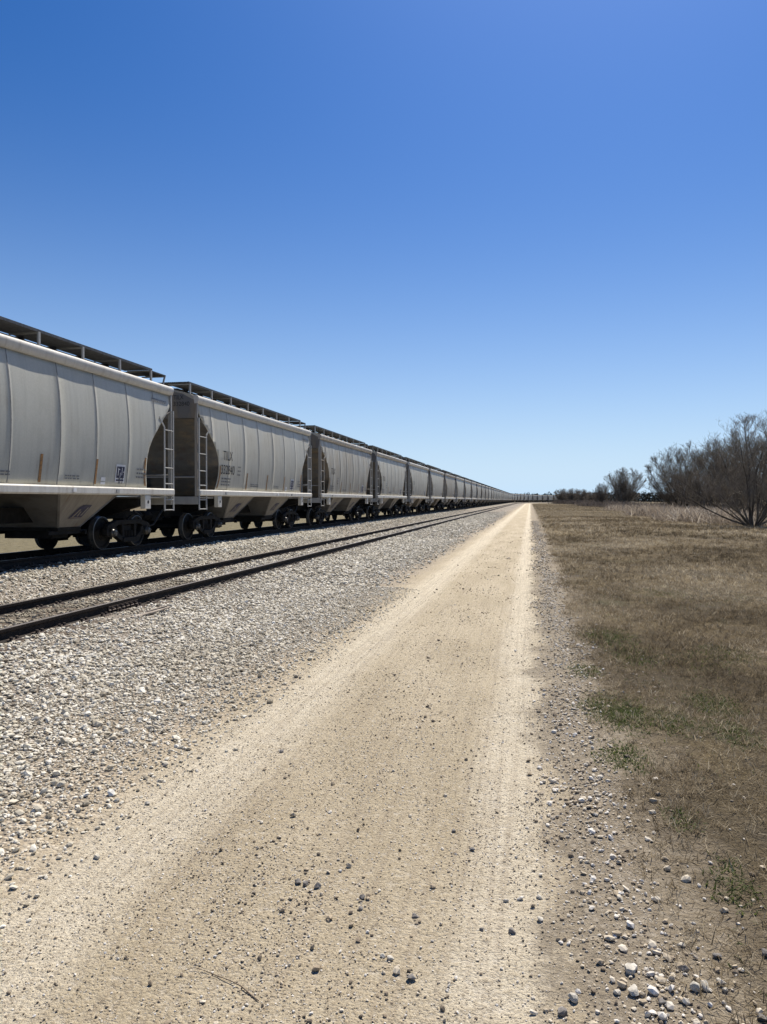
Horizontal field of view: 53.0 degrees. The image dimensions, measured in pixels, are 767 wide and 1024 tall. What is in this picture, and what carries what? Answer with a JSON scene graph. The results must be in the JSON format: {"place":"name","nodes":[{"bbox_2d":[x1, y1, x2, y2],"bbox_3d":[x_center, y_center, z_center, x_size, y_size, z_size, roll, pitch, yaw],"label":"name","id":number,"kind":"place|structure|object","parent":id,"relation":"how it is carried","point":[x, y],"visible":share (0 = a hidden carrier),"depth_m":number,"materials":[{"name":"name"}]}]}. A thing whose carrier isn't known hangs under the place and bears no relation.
{"place":"outdoors","nodes":[
{"label":"outdoors","id":0,"kind":"place"},
{"bbox_2d":[0,505,470,552],"bbox_3d":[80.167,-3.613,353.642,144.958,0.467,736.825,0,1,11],"label":"dry field","id":1,"kind":"structure","parent":0,"point":[8,545],"depth_m":39.10,"materials":[{"name":"beige plant"}]},
{"bbox_2d":[0,502,542,927],"bbox_3d":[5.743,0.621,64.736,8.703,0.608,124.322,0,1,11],"label":"ballast gravel","id":2,"kind":"structure","parent":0,"point":[335,592],"depth_m":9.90,"materials":[{"name":"grey gravel"}]},
{"bbox_2d":[131,605,170,617],"bbox_3d":[-3.687,1.578,12.201,0.130,0.031,0.860,7,8,28],"label":"wood scrap","id":3,"kind":"object","parent":2,"relation":"on","point":[154,610],"visible":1,"depth_m":12.25,"materials":[{"name":"beige wood"}]},
{"bbox_2d":[0,502,516,574],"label":"railway track","id":4,"kind":"structure","parent":2,"relation":"on","point":[33,559],"depth_m":22.00,"materials":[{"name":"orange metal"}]},
{"bbox_2d":[0,316,174,549],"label":"covered hopper car","id":5,"kind":"object","parent":4,"relation":"on","point":[78,431],"visible":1,"depth_m":17.46,"materials":[{"name":"grey paint"}]},
{"bbox_2d":[117,381,311,539],"bbox_3d":[-5.959,-1.621,29.579,3.200,4.878,13.900,0,1,11],"label":"covered hopper car","id":6,"kind":"object","parent":4,"relation":"on","point":[236,463],"visible":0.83,"depth_m":25.99,"materials":[{"name":"grey paint"}]},
{"bbox_2d":[281,425,372,525],"bbox_3d":[-3.362,-1.832,43.192,3.200,4.878,13.900,0,1,11],"label":"covered hopper car","id":7,"kind":"object","parent":4,"relation":"on","point":[340,470],"visible":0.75,"depth_m":40.28,"materials":[{"name":"grey metal"}]},
{"bbox_2d":[343,445,406,518],"bbox_3d":[-0.765,-2.044,56.805,3.200,4.878,13.900,0,1,11],"label":"covered hopper car","id":8,"kind":"object","parent":4,"relation":"on","point":[389,472],"visible":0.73,"depth_m":54.19,"materials":[{"name":"grey metal"}]},
{"bbox_2d":[382,457,428,514],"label":"covered hopper car","id":9,"kind":"object","parent":4,"relation":"on","point":[417,481],"visible":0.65,"depth_m":68.06,"materials":[{"name":"grey metal"}]},
{"bbox_2d":[409,465,443,511],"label":"covered hopper car","id":10,"kind":"object","parent":4,"relation":"on","point":[435,485],"visible":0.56,"depth_m":81.99,"materials":[{"name":"grey metal"}]},
{"bbox_2d":[429,470,455,509],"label":"covered hopper car","id":11,"kind":"object","parent":4,"relation":"on","point":[449,488],"visible":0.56,"depth_m":96.09,"materials":[{"name":"grey metal"}]},
{"bbox_2d":[449,474,463,508],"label":"covered hopper car","id":12,"kind":"object","parent":4,"relation":"on","point":[459,489],"visible":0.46,"depth_m":109.89,"materials":[{"name":"grey metal"}]},
{"bbox_2d":[456,477,470,507],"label":"covered hopper car","id":13,"kind":"object","parent":4,"relation":"on","point":[467,490],"visible":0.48,"depth_m":123.50,"materials":[{"name":"grey metal"}]},
{"bbox_2d":[463,479,476,506],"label":"covered hopper car","id":14,"kind":"object","parent":4,"relation":"on","point":[473,492],"visible":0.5,"depth_m":137.59,"materials":[{"name":"grey metal"}]},
{"bbox_2d":[473,481,480,506],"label":"covered hopper car","id":15,"kind":"object","parent":4,"relation":"on","point":[478,488],"visible":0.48,"depth_m":149.41,"materials":[{"name":"grey paint"}]},
{"bbox_2d":[478,483,484,505],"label":"covered hopper car","id":16,"kind":"object","parent":4,"relation":"on","point":[482,497],"visible":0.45,"depth_m":165.15,"materials":[{"name":"metal"}]},
{"bbox_2d":[482,484,488,505],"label":"covered hopper car","id":17,"kind":"object","parent":4,"relation":"on","point":[486,498],"visible":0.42,"depth_m":178.36,"materials":[{"name":"metal"}]},
{"bbox_2d":[485,485,490,504],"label":"covered hopper car","id":18,"kind":"object","parent":4,"relation":"on","point":[489,490],"visible":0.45,"depth_m":190.08,"materials":[{"name":"metal"}]},
{"bbox_2d":[488,486,493,504],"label":"covered hopper car","id":19,"kind":"object","parent":4,"relation":"on","point":[492,495],"visible":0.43,"depth_m":208.05,"materials":[{"name":"metal"}]},
{"bbox_2d":[490,487,495,504],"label":"covered hopper car","id":20,"kind":"object","parent":4,"relation":"on","point":[494,495],"visible":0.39,"depth_m":217.20,"materials":[{"name":"metal"}]},
{"bbox_2d":[489,488,497,503],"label":"covered hopper car","id":21,"kind":"object","parent":4,"relation":"on","point":[494,502],"visible":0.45,"depth_m":231.11,"materials":[{"name":"metal"}]},
{"bbox_2d":[521,494,527,501],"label":"covered hopper car","id":22,"kind":"object","parent":4,"relation":"on","point":[525,497],"visible":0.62,"depth_m":476.39,"materials":[{"name":"metal"}]},
{"bbox_2d":[525,494,531,501],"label":"covered hopper car","id":23,"kind":"object","parent":4,"relation":"on","point":[529,498],"visible":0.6,"depth_m":489.20,"materials":[{"name":"metal"}]},
{"bbox_2d":[529,495,536,501],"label":"covered hopper car","id":24,"kind":"object","parent":4,"relation":"on","point":[534,497],"visible":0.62,"depth_m":503.10,"materials":[{"name":"metal"}]},
{"bbox_2d":[534,495,541,501],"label":"covered hopper car","id":25,"kind":"object","parent":4,"relation":"on","point":[539,498],"visible":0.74,"depth_m":516.10,"materials":[{"name":"metal"}]},
{"bbox_2d":[540,495,547,501],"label":"covered hopper car","id":26,"kind":"object","parent":4,"relation":"on","point":[544,497],"visible":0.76,"depth_m":529.57,"materials":[{"name":"metal"}]},
{"bbox_2d":[546,495,552,501],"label":"covered hopper car","id":27,"kind":"object","parent":4,"relation":"on","point":[549,498],"visible":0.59,"depth_m":541.46,"materials":[{"name":"metal"}]},
{"bbox_2d":[0,502,556,650],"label":"railway track","id":28,"kind":"structure","parent":2,"relation":"on","point":[17,632],"depth_m":14.90,"materials":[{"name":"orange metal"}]},
{"bbox_2d":[0,503,686,1023],"bbox_3d":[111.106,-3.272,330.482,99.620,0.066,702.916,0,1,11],"label":"gravel road","id":29,"kind":"structure","parent":0,"point":[468,573],"depth_m":3.98,"materials":[{"name":"beige gravel"}]},
{"bbox_2d":[184,967,258,1000],"bbox_3d":[-0.609,1.799,2.942,0.377,0.014,0.049,1,1,31],"label":"dead stem","id":30,"kind":"object","parent":29,"relation":"on","point":[249,993],"visible":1,"depth_m":2.94,"materials":[{"name":"brown plant"}]},
{"bbox_2d":[295,878,301,883],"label":"stone","id":31,"kind":"object","parent":29,"relation":"on","point":[297,880],"visible":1,"depth_m":3.69,"materials":[{"name":"grey stone"}]},
{"bbox_2d":[314,882,321,887],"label":"stone","id":32,"kind":"object","parent":29,"relation":"on","point":[317,884],"visible":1,"depth_m":3.65,"materials":[{"name":"grey stone"}]},
{"bbox_2d":[387,955,393,960],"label":"stone","id":33,"kind":"object","parent":29,"relation":"on","point":[390,957],"visible":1,"depth_m":3.10,"materials":[{"name":"stone"}]},
{"bbox_2d":[406,973,415,979],"bbox_3d":[0.106,1.800,2.974,0.036,0.024,0.032,0,1,-20],"label":"stone","id":34,"kind":"object","parent":29,"relation":"on","point":[411,976],"visible":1,"depth_m":2.96,"materials":[{"name":"grey stone"}]},
{"bbox_2d":[508,927,515,933],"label":"stone","id":35,"kind":"object","parent":29,"relation":"on","point":[511,930],"visible":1,"depth_m":3.31,"materials":[{"name":"grey stone"}]},
{"bbox_2d":[558,1006,567,1016],"bbox_3d":[0.646,1.813,2.788,0.044,0.026,0.032,-1,1,-33],"label":"stone","id":36,"kind":"object","parent":29,"relation":"on","point":[562,1012],"visible":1,"depth_m":2.78,"materials":[{"name":"grey stone"}]},
{"bbox_2d":[568,993,577,1002],"bbox_3d":[0.708,1.806,2.864,0.032,0.031,0.048,0,1,-24],"label":"stone","id":37,"kind":"object","parent":29,"relation":"on","point":[573,997],"visible":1,"depth_m":2.85,"materials":[{"name":"stone"}]},
{"bbox_2d":[613,989,620,994],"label":"stone","id":38,"kind":"object","parent":29,"relation":"on","point":[617,991],"visible":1,"depth_m":2.88,"materials":[{"name":"stone"}]},
{"bbox_2d":[624,963,634,974],"bbox_3d":[0.967,1.800,3.018,0.037,0.036,0.050,0,1,-4],"label":"stone","id":39,"kind":"object","parent":29,"relation":"on","point":[629,967],"visible":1,"depth_m":3.01,"materials":[{"name":"stone"}]},
{"bbox_2d":[628,984,638,995],"bbox_3d":[0.943,1.798,2.884,0.056,0.032,0.044,-1,1,-40],"label":"stone","id":40,"kind":"object","parent":29,"relation":"on","point":[632,990],"visible":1,"depth_m":2.87,"materials":[{"name":"stone"}]},
{"bbox_2d":[658,998,666,1004],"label":"stone","id":41,"kind":"object","parent":29,"relation":"on","point":[662,1001],"visible":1,"depth_m":2.82,"materials":[{"name":"grey stone"}]},
{"bbox_2d":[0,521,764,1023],"bbox_3d":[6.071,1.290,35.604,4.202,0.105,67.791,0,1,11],"label":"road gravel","id":42,"kind":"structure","parent":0,"point":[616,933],"depth_m":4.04,"materials":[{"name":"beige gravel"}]},
{"bbox_2d":[0,0,766,499],"label":"sky","id":43,"kind":"structure","parent":0,"point":[510,246],"materials":[{"name":"blue"}]},
{"bbox_2d":[130,501,763,510],"bbox_3d":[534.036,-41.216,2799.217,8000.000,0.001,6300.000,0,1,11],"label":"ground","id":44,"kind":"structure","parent":0,"point":[138,509],"depth_m":184.84,"materials":[{"name":"beige soil"}]},
{"bbox_2d":[515,491,764,501],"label":"wood","id":45,"kind":"object","parent":44,"relation":"on","point":[647,497],"visible":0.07,"depth_m":728.47,"materials":[{"name":"brown plant"}]},
{"bbox_2d":[532,502,766,1023],"bbox_3d":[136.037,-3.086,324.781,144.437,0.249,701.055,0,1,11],"label":"grass field","id":46,"kind":"structure","parent":0,"point":[686,912],"depth_m":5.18,"materials":[{"name":"brown plant"}]},
{"bbox_2d":[551,489,567,500],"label":"bare tree","id":47,"kind":"object","parent":46,"relation":"on","point":[560,495],"visible":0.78,"depth_m":439.00,"materials":[{"name":"grey plant"}]},
{"bbox_2d":[562,489,581,501],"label":"bare tree","id":48,"kind":"object","parent":46,"relation":"on","point":[570,496],"visible":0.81,"depth_m":418.83,"materials":[{"name":"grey plant"}]},
{"bbox_2d":[574,489,591,500],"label":"bare tree","id":49,"kind":"object","parent":46,"relation":"on","point":[579,496],"visible":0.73,"depth_m":398.92,"materials":[{"name":"grey plant"}]},
{"bbox_2d":[583,492,595,500],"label":"bare tree","id":50,"kind":"object","parent":46,"relation":"on","point":[590,497],"visible":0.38,"depth_m":358.49,"materials":[{"name":"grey plant"}]},
{"bbox_2d":[592,483,609,502],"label":"bare tree","id":51,"kind":"object","parent":46,"relation":"on","point":[600,495],"visible":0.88,"depth_m":261.01,"materials":[{"name":"grey plant"}]},
{"bbox_2d":[601,467,646,502],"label":"bare tree","id":52,"kind":"object","parent":46,"relation":"on","point":[623,491],"visible":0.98,"depth_m":226.53,"materials":[{"name":"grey plant"}]},
{"bbox_2d":[548,499,765,511],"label":"grey brush","id":53,"kind":"object","parent":46,"relation":"on","point":[585,502],"visible":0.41,"depth_m":219.96,"materials":[{"name":"grey plant"}]},
{"bbox_2d":[559,570,766,995],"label":"green weeds","id":54,"kind":"object","parent":46,"relation":"on","point":[639,716],"visible":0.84,"depth_m":6.48,"materials":[{"name":"green plant"}]},
{"bbox_2d":[643,439,709,507],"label":"bare tree","id":55,"kind":"object","parent":46,"relation":"on","point":[666,497],"visible":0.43,"depth_m":115.13,"materials":[{"name":"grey plant"}]},
{"bbox_2d":[602,501,766,525],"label":"dry weeds","id":56,"kind":"object","parent":46,"relation":"on","point":[662,513],"visible":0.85,"depth_m":70.69,"materials":[{"name":"beige plant"}]},
{"bbox_2d":[682,965,689,971],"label":"stone","id":57,"kind":"object","parent":46,"relation":"on","point":[685,967],"visible":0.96,"depth_m":3.01,"materials":[{"name":"grey stone"}]},
{"bbox_2d":[690,981,699,991],"bbox_3d":[1.181,1.789,2.904,0.041,0.032,0.032,1,1,31],"label":"stone","id":58,"kind":"object","parent":46,"relation":"on","point":[695,985],"visible":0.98,"depth_m":2.89,"materials":[{"name":"stone"}]},
{"bbox_2d":[700,980,708,991],"bbox_3d":[1.217,1.795,2.911,0.034,0.036,0.040,0,1,12],"label":"stone","id":59,"kind":"object","parent":46,"relation":"on","point":[703,986],"visible":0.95,"depth_m":2.90,"materials":[{"name":"stone"}]},
{"bbox_2d":[663,439,748,508],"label":"bare tree","id":60,"kind":"object","parent":46,"relation":"on","point":[697,489],"visible":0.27,"depth_m":107.39,"materials":[{"name":"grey plant"}]},
{"bbox_2d":[657,410,766,525],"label":"bare tree","id":61,"kind":"object","parent":46,"relation":"on","point":[729,489],"visible":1,"depth_m":57.91,"materials":[{"name":"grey plant"}]},
{"bbox_2d":[712,953,721,957],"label":"stone","id":62,"kind":"object","parent":46,"relation":"on","point":[714,955],"visible":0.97,"depth_m":3.11,"materials":[{"name":"grey stone"}]},
{"bbox_2d":[716,977,726,984],"bbox_3d":[1.289,1.795,2.939,0.030,0.024,0.043,0,1,-21],"label":"stone","id":63,"kind":"object","parent":46,"relation":"on","point":[722,982],"visible":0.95,"depth_m":2.93,"materials":[{"name":"stone"}]},
{"bbox_2d":[696,427,766,510],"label":"bare tree","id":64,"kind":"object","parent":46,"relation":"on","point":[699,463],"visible":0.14,"depth_m":103.31,"materials":[{"name":"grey plant"}]},
{"bbox_2d":[726,425,766,506],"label":"bare tree","id":65,"kind":"object","parent":46,"relation":"on","point":[762,446],"visible":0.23,"depth_m":96.88,"materials":[{"name":"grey plant"}]},
{"bbox_2d":[757,1013,766,1020],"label":"stone","id":66,"kind":"object","parent":46,"relation":"on","point":[761,1016],"visible":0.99,"depth_m":2.73,"materials":[{"name":"grey stone"}]},
{"bbox_2d":[761,948,766,955],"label":"stone","id":67,"kind":"object","parent":46,"relation":"on","point":[764,950],"visible":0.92,"depth_m":3.13,"materials":[{"name":"grey stone"}]}
]}

